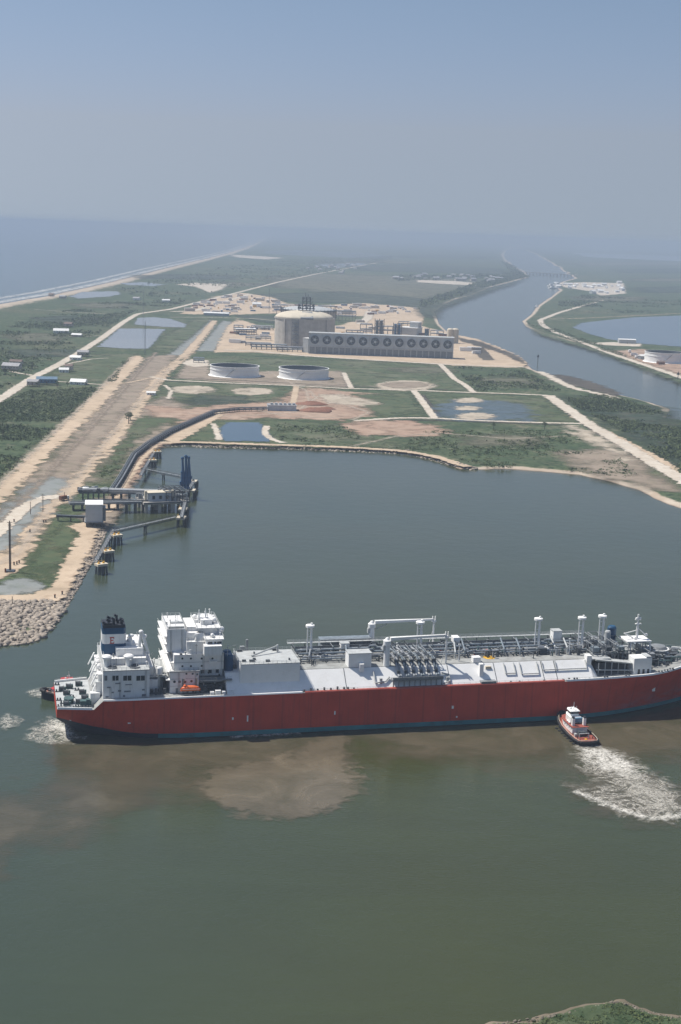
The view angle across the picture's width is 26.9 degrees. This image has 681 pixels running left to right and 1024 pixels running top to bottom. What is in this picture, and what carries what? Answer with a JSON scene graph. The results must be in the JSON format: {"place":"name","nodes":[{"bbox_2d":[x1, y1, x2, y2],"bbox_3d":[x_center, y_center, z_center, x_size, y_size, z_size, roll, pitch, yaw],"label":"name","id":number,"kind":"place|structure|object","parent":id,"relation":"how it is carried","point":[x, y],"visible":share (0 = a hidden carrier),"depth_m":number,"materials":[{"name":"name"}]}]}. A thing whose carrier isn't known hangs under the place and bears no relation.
{"place":"outdoors","nodes":[
{"label":"outdoors","id":0,"kind":"place"},
{"bbox_2d":[0,578,45,594],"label":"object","id":1,"kind":"structure","parent":0,"point":[15,586],"depth_m":797.48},
{"bbox_2d":[0,495,59,536],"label":"road","id":2,"kind":"structure","parent":0,"point":[17,513],"depth_m":999.17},
{"bbox_2d":[2,333,66,342],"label":"field","id":3,"kind":"structure","parent":0,"point":[37,337],"depth_m":2499.34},
{"bbox_2d":[0,477,70,550],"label":"paved road","id":4,"kind":"structure","parent":0,"point":[51,485],"depth_m":1031.30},
{"bbox_2d":[21,523,78,582],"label":"grass","id":5,"kind":"structure","parent":0,"point":[47,558],"depth_m":875.84,"materials":[{"name":"plant"}]},
{"bbox_2d":[0,522,101,600],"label":"dirt road","id":6,"kind":"structure","parent":0,"point":[71,564],"depth_m":847.33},
{"bbox_2d":[10,349,92,356],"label":"field","id":7,"kind":"structure","parent":0,"point":[30,352],"depth_m":2218.77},
{"bbox_2d":[34,316,98,322],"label":"field","id":8,"kind":"structure","parent":0,"point":[53,318],"depth_m":2991.56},
{"bbox_2d":[0,355,144,502],"bbox_3d":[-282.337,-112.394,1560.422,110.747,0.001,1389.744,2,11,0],"label":"dirt road","id":9,"kind":"structure","parent":0,"point":[27,467],"depth_m":1397.24,"materials":[{"name":"soil"}]},
{"bbox_2d":[0,355,176,553],"bbox_3d":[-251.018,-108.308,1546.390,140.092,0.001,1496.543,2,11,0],"label":"ground","id":10,"kind":"structure","parent":0,"point":[78,455],"depth_m":1394.72,"materials":[{"name":"brown soil"}]},
{"bbox_2d":[51,354,135,381],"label":"grass","id":11,"kind":"structure","parent":0,"point":[103,369],"depth_m":2016.62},
{"bbox_2d":[68,291,119,298],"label":"pond","id":12,"kind":"structure","parent":0,"point":[93,294],"depth_m":4061.21,"materials":[{"name":"liquid"}]},
{"bbox_2d":[0,321,217,578],"bbox_3d":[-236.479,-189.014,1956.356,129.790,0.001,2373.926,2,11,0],"label":"dirt road","id":13,"kind":"structure","parent":0,"point":[76,482],"depth_m":1158.79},
{"bbox_2d":[93,435,138,484],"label":"grass","id":14,"kind":"structure","parent":0,"point":[122,451],"depth_m":1238.71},
{"bbox_2d":[96,328,163,348],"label":"pond","id":15,"kind":"structure","parent":0,"point":[133,338],"depth_m":2545.70,"materials":[{"name":"liquid"}]},
{"bbox_2d":[106,444,158,511],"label":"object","id":16,"kind":"structure","parent":0,"point":[131,474],"depth_m":1171.58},
{"bbox_2d":[109,443,161,499],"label":"dirt bank","id":17,"kind":"structure","parent":0,"point":[137,471],"depth_m":1186.19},
{"bbox_2d":[84,397,190,482],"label":"ground","id":18,"kind":"structure","parent":0,"point":[155,432],"depth_m":1400.65,"materials":[{"name":"brown soil"}]},
{"bbox_2d":[124,416,185,438],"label":"grass","id":19,"kind":"structure","parent":0,"point":[140,426],"depth_m":1460.72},
{"bbox_2d":[144,490,173,501],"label":"control building","id":20,"kind":"structure","parent":0,"point":[154,495],"depth_m":1027.91,"materials":[{"name":"metal"}]},
{"bbox_2d":[134,317,185,326],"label":"pond","id":21,"kind":"structure","parent":0,"point":[159,322],"depth_m":2987.74,"materials":[{"name":"liquid"}]},
{"bbox_2d":[149,317,211,354],"bbox_3d":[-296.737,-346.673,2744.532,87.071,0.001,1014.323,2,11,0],"label":"grass","id":22,"kind":"structure","parent":0,"point":[172,340],"depth_m":2631.67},
{"bbox_2d":[136,274,238,279],"bbox_3d":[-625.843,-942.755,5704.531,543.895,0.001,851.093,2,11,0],"label":"field","id":23,"kind":"structure","parent":0,"point":[171,276],"depth_m":5710.10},
{"bbox_2d":[167,320,215,354],"bbox_3d":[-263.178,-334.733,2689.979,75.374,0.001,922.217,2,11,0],"label":"gravel","id":24,"kind":"structure","parent":0,"point":[182,348],"depth_m":2461.14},
{"bbox_2d":[173,386,213,393],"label":"sand","id":25,"kind":"structure","parent":0,"point":[190,389],"depth_m":1788.32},
{"bbox_2d":[0,260,388,401],"bbox_3d":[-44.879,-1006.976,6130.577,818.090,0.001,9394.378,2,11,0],"label":"road","id":26,"kind":"structure","parent":0,"point":[14,389],"depth_m":2351.09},
{"bbox_2d":[162,411,226,440],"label":"dirt bank","id":27,"kind":"structure","parent":0,"point":[188,430],"depth_m":1443.30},
{"bbox_2d":[185,320,216,351],"bbox_3d":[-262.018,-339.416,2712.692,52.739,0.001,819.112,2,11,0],"label":"dirt road","id":28,"kind":"structure","parent":0,"point":[199,338],"depth_m":2628.43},
{"bbox_2d":[196,321,230,350],"bbox_3d":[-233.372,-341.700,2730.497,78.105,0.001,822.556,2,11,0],"label":"gravel","id":29,"kind":"structure","parent":0,"point":[210,343],"depth_m":2613.65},
{"bbox_2d":[144,382,292,407],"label":"grass","id":30,"kind":"structure","parent":0,"point":[223,389],"depth_m":1762.56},
{"bbox_2d":[219,422,273,441],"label":"pond","id":31,"kind":"structure","parent":0,"point":[242,431],"depth_m":1429.92,"materials":[{"name":"liquid"}]},
{"bbox_2d":[231,387,273,395],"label":"sand","id":32,"kind":"structure","parent":0,"point":[252,391],"depth_m":1791.93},
{"bbox_2d":[174,365,347,386],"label":"ground","id":33,"kind":"structure","parent":0,"point":[266,377],"depth_m":1942.03,"materials":[{"name":"brown soil"}]},
{"bbox_2d":[188,419,397,447],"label":"grass","id":34,"kind":"structure","parent":0,"point":[206,433],"depth_m":1418.80,"materials":[{"name":"plant"}]},
{"bbox_2d":[156,441,468,466],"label":"dirt road","id":35,"kind":"structure","parent":0,"point":[437,457],"depth_m":1350.24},
{"bbox_2d":[167,358,471,390],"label":"grass","id":36,"kind":"structure","parent":0,"point":[368,374],"depth_m":2103.61,"materials":[{"name":"plant"}]},
{"bbox_2d":[0,224,680,1023],"bbox_3d":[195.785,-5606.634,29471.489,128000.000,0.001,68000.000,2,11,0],"label":"water","id":37,"kind":"structure","parent":0,"point":[440,888],"depth_m":528.89,"materials":[{"name":"liquid"}]},
{"bbox_2d":[0,777,149,843],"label":"muddy plume","id":38,"kind":"object","parent":37,"relation":"on","point":[16,820],"visible":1,"depth_m":503.19,"materials":[{"name":"liquid"}]},
{"bbox_2d":[77,486,108,500],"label":"trestle","id":39,"kind":"object","parent":37,"relation":"in","point":[88,490],"visible":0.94,"depth_m":1050.61,"materials":[{"name":"grey metal"}]},
{"bbox_2d":[68,498,147,512],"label":"trestle","id":40,"kind":"object","parent":37,"relation":"in","point":[117,502],"visible":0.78,"depth_m":1021.04,"materials":[{"name":"grey paint"}]},
{"bbox_2d":[108,488,162,504],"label":"trestle","id":41,"kind":"object","parent":37,"relation":"in","point":[120,491],"visible":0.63,"depth_m":1055.74,"materials":[{"name":"grey paint"}]},
{"bbox_2d":[111,515,175,532],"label":"catwalk","id":42,"kind":"object","parent":37,"relation":"in","point":[145,525],"visible":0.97,"depth_m":957.28,"materials":[{"name":"grey paint"}]},
{"bbox_2d":[136,485,189,512],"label":"loading platform","id":43,"kind":"structure","parent":37,"relation":"in","point":[178,498],"depth_m":1032.65,"materials":[{"name":"concrete"}]},
{"bbox_2d":[59,732,345,796],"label":"muddy plume","id":44,"kind":"object","parent":37,"relation":"on","point":[167,760],"visible":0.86,"depth_m":555.37,"materials":[{"name":"liquid"}]},
{"bbox_2d":[196,734,365,819],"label":"muddy plume","id":45,"kind":"object","parent":37,"relation":"on","point":[315,778],"visible":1,"depth_m":533.17,"materials":[{"name":"liquid"}]},
{"bbox_2d":[54,608,680,737],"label":"gas carrier","id":46,"kind":"object","parent":37,"relation":"on","point":[129,687],"visible":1,"depth_m":596.00,"materials":[{"name":"red paint"}]},
{"bbox_2d":[354,715,680,761],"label":"muddy plume","id":47,"kind":"object","parent":37,"relation":"on","point":[626,738],"visible":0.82,"depth_m":588.50,"materials":[{"name":"liquid"}]},
{"bbox_2d":[555,706,599,746],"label":"tug","id":48,"kind":"object","parent":37,"relation":"on","point":[572,724],"visible":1,"depth_m":593.67,"materials":[{"name":"red metal"}]},
{"bbox_2d":[583,749,632,776],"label":"wake foam","id":49,"kind":"object","parent":37,"relation":"on","point":[607,759],"visible":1,"depth_m":566.03,"materials":[{"name":"white"}]},
{"bbox_2d":[568,760,680,815],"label":"boat wake","id":50,"kind":"object","parent":37,"relation":"on","point":[603,781],"visible":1,"depth_m":536.18,"materials":[{"name":"liquid"}]},
{"bbox_2d":[577,751,677,818],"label":"wake foam","id":51,"kind":"object","parent":37,"relation":"on","point":[626,787],"visible":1,"depth_m":536.90,"materials":[{"name":"grey"}]},
{"bbox_2d":[0,234,680,640],"bbox_3d":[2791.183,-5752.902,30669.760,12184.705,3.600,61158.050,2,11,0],"label":"land","id":52,"kind":"structure","parent":0,"point":[284,248],"depth_m":2303.73,"materials":[{"name":"plant"}]},
{"bbox_2d":[0,598,67,647],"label":"rubble","id":53,"kind":"object","parent":52,"relation":"on","point":[12,622],"visible":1,"depth_m":731.53,"materials":[{"name":"stone"}]},
{"bbox_2d":[0,358,131,477],"bbox_3d":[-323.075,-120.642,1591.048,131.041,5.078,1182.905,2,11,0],"label":"scrub","id":54,"kind":"object","parent":52,"relation":"on","point":[36,430],"visible":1,"depth_m":1534.87,"materials":[{"name":"green plant"}]},
{"bbox_2d":[0,352,156,522],"bbox_3d":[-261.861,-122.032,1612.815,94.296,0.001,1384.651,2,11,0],"label":"ditch","id":55,"kind":"object","parent":52,"relation":"on","point":[66,452],"visible":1,"depth_m":1319.79,"materials":[{"name":"soil"}]},
{"bbox_2d":[58,517,111,607],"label":"rubble","id":56,"kind":"object","parent":52,"relation":"on","point":[101,539],"visible":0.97,"depth_m":851.80,"materials":[{"name":"stone"}]},
{"bbox_2d":[0,301,182,387],"bbox_3d":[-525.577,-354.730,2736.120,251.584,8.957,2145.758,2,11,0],"label":"scrub","id":57,"kind":"object","parent":52,"relation":"on","point":[78,324],"visible":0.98,"depth_m":2711.03,"materials":[{"name":"green plant"}]},
{"bbox_2d":[85,500,105,526],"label":"switchgear building","id":58,"kind":"structure","parent":52,"relation":"on","point":[95,511],"depth_m":958.45,"materials":[{"name":"white metal"}]},
{"bbox_2d":[81,495,127,528],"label":"dirt lot","id":59,"kind":"structure","parent":52,"relation":"on","point":[114,513],"depth_m":1004.24,"materials":[{"name":"brown soil"}]},
{"bbox_2d":[108,407,268,495],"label":"pipe rack","id":60,"kind":"object","parent":52,"relation":"on","point":[125,470],"visible":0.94,"depth_m":1352.04,"materials":[{"name":"metal"}]},
{"bbox_2d":[176,283,226,291],"bbox_3d":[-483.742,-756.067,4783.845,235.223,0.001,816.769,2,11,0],"label":"dirt lot","id":61,"kind":"structure","parent":52,"relation":"on","point":[209,288],"depth_m":4868.21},
{"bbox_2d":[185,395,255,405],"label":"marsh","id":62,"kind":"structure","parent":52,"relation":"on","point":[204,400],"depth_m":1689.57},
{"bbox_2d":[208,363,260,377],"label":"storage tank","id":63,"kind":"object","parent":52,"relation":"on","point":[234,370],"visible":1,"depth_m":1951.79,"materials":[{"name":"metal"}]},
{"bbox_2d":[116,256,391,302],"bbox_3d":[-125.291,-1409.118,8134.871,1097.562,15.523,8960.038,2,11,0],"label":"scrub","id":64,"kind":"object","parent":52,"relation":"on","point":[232,284],"visible":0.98,"depth_m":6484.39,"materials":[{"name":"green plant"}]},
{"bbox_2d":[145,388,380,423],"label":"dirt lot","id":65,"kind":"structure","parent":52,"relation":"on","point":[342,411],"depth_m":1598.52,"materials":[{"name":"soil"}]},
{"bbox_2d":[267,402,296,410],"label":"transformer house","id":66,"kind":"structure","parent":52,"relation":"on","point":[272,406],"depth_m":1608.96,"materials":[{"name":"grey paint"}]},
{"bbox_2d":[180,293,415,315],"bbox_3d":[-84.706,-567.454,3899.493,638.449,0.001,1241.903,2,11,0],"label":"dirt lot","id":67,"kind":"structure","parent":52,"relation":"on","point":[245,307],"depth_m":3746.43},
{"bbox_2d":[273,292,333,348],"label":"domed tank","id":68,"kind":"object","parent":52,"relation":"on","point":[293,327],"visible":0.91,"depth_m":2457.31,"materials":[{"name":"concrete"}]},
{"bbox_2d":[277,365,329,379],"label":"storage tank","id":69,"kind":"object","parent":52,"relation":"on","point":[299,372],"visible":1,"depth_m":1954.64,"materials":[{"name":"metal"}]},
{"bbox_2d":[280,306,336,331],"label":"domed tank","id":70,"kind":"object","parent":52,"relation":"on","point":[331,311],"visible":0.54,"depth_m":2704.37,"materials":[{"name":"metal"}]},
{"bbox_2d":[274,422,361,445],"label":"scrub","id":71,"kind":"object","parent":52,"relation":"on","point":[317,430],"visible":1,"depth_m":1450.23,"materials":[{"name":"green plant"}]},
{"bbox_2d":[162,444,477,469],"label":"rubble","id":72,"kind":"object","parent":52,"relation":"on","point":[388,452],"visible":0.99,"depth_m":1344.54,"materials":[{"name":"stone"}]},
{"bbox_2d":[254,291,425,307],"bbox_3d":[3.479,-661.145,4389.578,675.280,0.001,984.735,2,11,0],"label":"marsh","id":73,"kind":"structure","parent":52,"relation":"on","point":[333,297],"depth_m":4344.10,"materials":[{"name":"plant"}]},
{"bbox_2d":[213,309,528,367],"bbox_3d":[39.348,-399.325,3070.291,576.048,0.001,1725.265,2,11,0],"label":"dirt lot","id":74,"kind":"structure","parent":52,"relation":"on","point":[463,358],"depth_m":2492.55,"materials":[{"name":"soil"}]},
{"bbox_2d":[309,331,453,358],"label":"fan building","id":75,"kind":"structure","parent":52,"relation":"on","point":[390,345],"depth_m":2362.24,"materials":[{"name":"grey paint"}]},
{"bbox_2d":[341,419,451,436],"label":"dirt lot","id":76,"kind":"structure","parent":52,"relation":"on","point":[404,428],"depth_m":1496.22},
{"bbox_2d":[400,321,422,334],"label":"process hall","id":77,"kind":"structure","parent":52,"relation":"on","point":[414,328],"depth_m":2887.64,"materials":[{"name":"grey paint"}]},
{"bbox_2d":[392,262,522,280],"bbox_3d":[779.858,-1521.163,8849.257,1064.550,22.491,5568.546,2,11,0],"label":"trees","id":78,"kind":"object","parent":52,"relation":"on","point":[511,268],"visible":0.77,"depth_m":6977.14,"materials":[{"name":"green plant"}]},
{"bbox_2d":[416,281,518,317],"bbox_3d":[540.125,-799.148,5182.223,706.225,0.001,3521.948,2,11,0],"label":"marsh","id":79,"kind":"structure","parent":52,"relation":"on","point":[435,309],"depth_m":4323.27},
{"bbox_2d":[418,273,529,308],"bbox_3d":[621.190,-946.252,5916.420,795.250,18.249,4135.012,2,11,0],"label":"trees","id":80,"kind":"object","parent":52,"relation":"on","point":[473,285],"visible":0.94,"depth_m":5443.24,"materials":[{"name":"green plant"}]},
{"bbox_2d":[458,337,527,363],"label":"mud flat","id":81,"kind":"structure","parent":52,"relation":"on","point":[488,347],"depth_m":2608.44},
{"bbox_2d":[454,366,560,390],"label":"scrub","id":82,"kind":"object","parent":52,"relation":"on","point":[489,382],"visible":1,"depth_m":1998.30,"materials":[{"name":"green plant"}]},
{"bbox_2d":[388,429,636,477],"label":"scrub","id":83,"kind":"object","parent":52,"relation":"on","point":[513,443],"visible":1,"depth_m":1384.57,"materials":[{"name":"green plant"}]},
{"bbox_2d":[548,374,620,395],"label":"mud flat","id":84,"kind":"structure","parent":52,"relation":"on","point":[580,382],"depth_m":2014.46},
{"bbox_2d":[562,425,635,460],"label":"dirt lot","id":85,"kind":"structure","parent":52,"relation":"on","point":[586,435],"depth_m":1465.56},
{"bbox_2d":[568,394,680,472],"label":"scrub","id":86,"kind":"object","parent":52,"relation":"on","point":[597,404],"visible":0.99,"depth_m":1618.39,"materials":[{"name":"green plant"}]},
{"bbox_2d":[0,0,680,247],"label":"sky","id":87,"kind":"structure","parent":0,"point":[536,121],"materials":[{"name":"blue"}]},
{"bbox_2d":[151,376,539,394],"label":"dirt road","id":88,"kind":"structure","parent":0,"point":[344,388],"depth_m":1868.99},
{"bbox_2d":[318,394,382,405],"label":"sand","id":89,"kind":"structure","parent":0,"point":[343,399],"depth_m":1731.27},
{"bbox_2d":[264,273,479,298],"bbox_3d":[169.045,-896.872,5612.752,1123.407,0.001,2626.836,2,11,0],"label":"field","id":90,"kind":"structure","parent":0,"point":[388,286],"depth_m":5497.35,"materials":[{"name":"plant"}]},
{"bbox_2d":[352,393,426,417],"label":"grass","id":91,"kind":"structure","parent":0,"point":[400,404],"depth_m":1693.20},
{"bbox_2d":[382,382,427,387],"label":"gravel pad","id":92,"kind":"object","parent":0,"point":[405,385],"depth_m":1927.56,"materials":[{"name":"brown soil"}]},
{"bbox_2d":[377,380,437,390],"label":"sand","id":93,"kind":"structure","parent":0,"point":[431,385],"depth_m":1911.99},
{"bbox_2d":[388,367,453,372],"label":"field","id":94,"kind":"structure","parent":0,"point":[424,369],"depth_m":2153.60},
{"bbox_2d":[354,264,509,273],"bbox_3d":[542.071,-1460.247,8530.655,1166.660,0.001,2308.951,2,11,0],"label":"field","id":95,"kind":"structure","parent":0,"point":[424,268],"depth_m":8359.87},
{"bbox_2d":[394,255,488,258],"bbox_3d":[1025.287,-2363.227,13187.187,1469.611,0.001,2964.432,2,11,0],"label":"field","id":96,"kind":"structure","parent":0,"point":[443,256],"depth_m":13266.91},
{"bbox_2d":[354,417,581,423],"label":"dirt road","id":97,"kind":"structure","parent":0,"point":[459,419],"depth_m":1584.98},
{"bbox_2d":[431,400,535,421],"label":"flooded ground","id":98,"kind":"structure","parent":0,"point":[502,410],"depth_m":1680.21,"materials":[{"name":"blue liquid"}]},
{"bbox_2d":[422,393,578,421],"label":"grass","id":99,"kind":"structure","parent":0,"point":[533,405],"depth_m":1761.03,"materials":[{"name":"plant"}]},
{"bbox_2d":[456,434,544,445],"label":"field","id":100,"kind":"structure","parent":0,"point":[491,441],"depth_m":1444.47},
{"bbox_2d":[536,371,618,398],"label":"sand","id":101,"kind":"structure","parent":0,"point":[558,380],"depth_m":2022.00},
{"bbox_2d":[486,999,680,1023],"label":"ground","id":102,"kind":"structure","parent":0,"point":[587,1010],"depth_m":378.29,"materials":[{"name":"plant"}]},
{"bbox_2d":[495,1001,680,1023],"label":"undergrowth","id":103,"kind":"object","parent":102,"relation":"on","point":[610,1012],"visible":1,"depth_m":377.08,"materials":[{"name":"green plant"}]},
{"bbox_2d":[519,243,680,375],"bbox_3d":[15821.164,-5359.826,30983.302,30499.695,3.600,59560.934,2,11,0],"label":"land","id":104,"kind":"structure","parent":0,"point":[563,257],"depth_m":5775.85,"materials":[{"name":"plant"}]},
{"bbox_2d":[528,322,637,359],"bbox_3d":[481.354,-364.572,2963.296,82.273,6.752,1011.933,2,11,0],"label":"scrub","id":105,"kind":"object","parent":104,"relation":"on","point":[587,341],"visible":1,"depth_m":2891.89,"materials":[{"name":"green plant"}]},
{"bbox_2d":[560,282,625,294],"bbox_3d":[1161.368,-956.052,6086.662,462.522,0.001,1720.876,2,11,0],"label":"dirt lot","id":106,"kind":"structure","parent":104,"relation":"on","point":[610,289],"depth_m":6102.72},
{"bbox_2d":[556,294,680,312],"bbox_3d":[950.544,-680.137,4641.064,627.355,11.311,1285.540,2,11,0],"label":"scrub","id":107,"kind":"object","parent":104,"relation":"on","point":[584,301],"visible":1,"depth_m":4636.19,"materials":[{"name":"green plant"}]},
{"bbox_2d":[614,349,680,373],"bbox_3d":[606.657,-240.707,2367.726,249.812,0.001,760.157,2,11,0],"label":"dirt lot","id":108,"kind":"structure","parent":104,"relation":"on","point":[674,368],"depth_m":2408.36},
{"bbox_2d":[643,350,680,363],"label":"building","id":109,"kind":"structure","parent":104,"relation":"on","point":[666,356],"depth_m":2420.66,"materials":[{"name":"white paint"}]},
{"bbox_2d":[527,324,680,383],"bbox_3d":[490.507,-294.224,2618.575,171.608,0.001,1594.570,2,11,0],"label":"grass","id":110,"kind":"structure","parent":0,"point":[601,352],"depth_m":2546.27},
{"bbox_2d":[572,296,644,300],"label":"field","id":111,"kind":"structure","parent":0,"point":[626,298],"depth_m":5034.26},
{"bbox_2d":[537,300,680,377],"bbox_3d":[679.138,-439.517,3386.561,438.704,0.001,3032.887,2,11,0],"label":"road","id":112,"kind":"structure","parent":0,"point":[540,321],"depth_m":2720.03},
{"bbox_2d":[542,395,680,483],"bbox_3d":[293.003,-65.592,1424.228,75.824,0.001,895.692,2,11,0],"label":"dirt road","id":113,"kind":"structure","parent":0,"point":[650,461],"depth_m":1457.05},
{"bbox_2d":[557,449,680,491],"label":"ground","id":114,"kind":"structure","parent":0,"point":[594,459],"depth_m":1291.62,"materials":[{"name":"brown soil"}]},
{"bbox_2d":[566,398,680,465],"bbox_3d":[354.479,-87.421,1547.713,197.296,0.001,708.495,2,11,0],"label":"marsh","id":115,"kind":"structure","parent":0,"point":[656,418],"depth_m":1635.05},
{"bbox_2d":[572,253,680,260],"bbox_3d":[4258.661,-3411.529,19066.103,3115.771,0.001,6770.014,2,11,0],"label":"pond","id":116,"kind":"structure","parent":0,"point":[649,257],"depth_m":18784.08,"materials":[{"name":"liquid"}]},
{"bbox_2d":[573,315,680,346],"bbox_3d":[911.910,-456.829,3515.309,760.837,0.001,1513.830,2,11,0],"label":"lake","id":117,"kind":"structure","parent":0,"point":[660,330],"depth_m":3316.43,"materials":[{"name":"liquid"}]},
{"bbox_2d":[576,262,680,265],"bbox_3d":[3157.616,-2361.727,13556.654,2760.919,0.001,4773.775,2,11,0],"label":"field","id":118,"kind":"structure","parent":0,"point":[640,263],"depth_m":13015.50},
{"bbox_2d":[614,268,680,272],"bbox_3d":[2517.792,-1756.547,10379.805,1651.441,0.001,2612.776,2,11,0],"label":"field","id":119,"kind":"structure","parent":0,"point":[656,270],"depth_m":10045.61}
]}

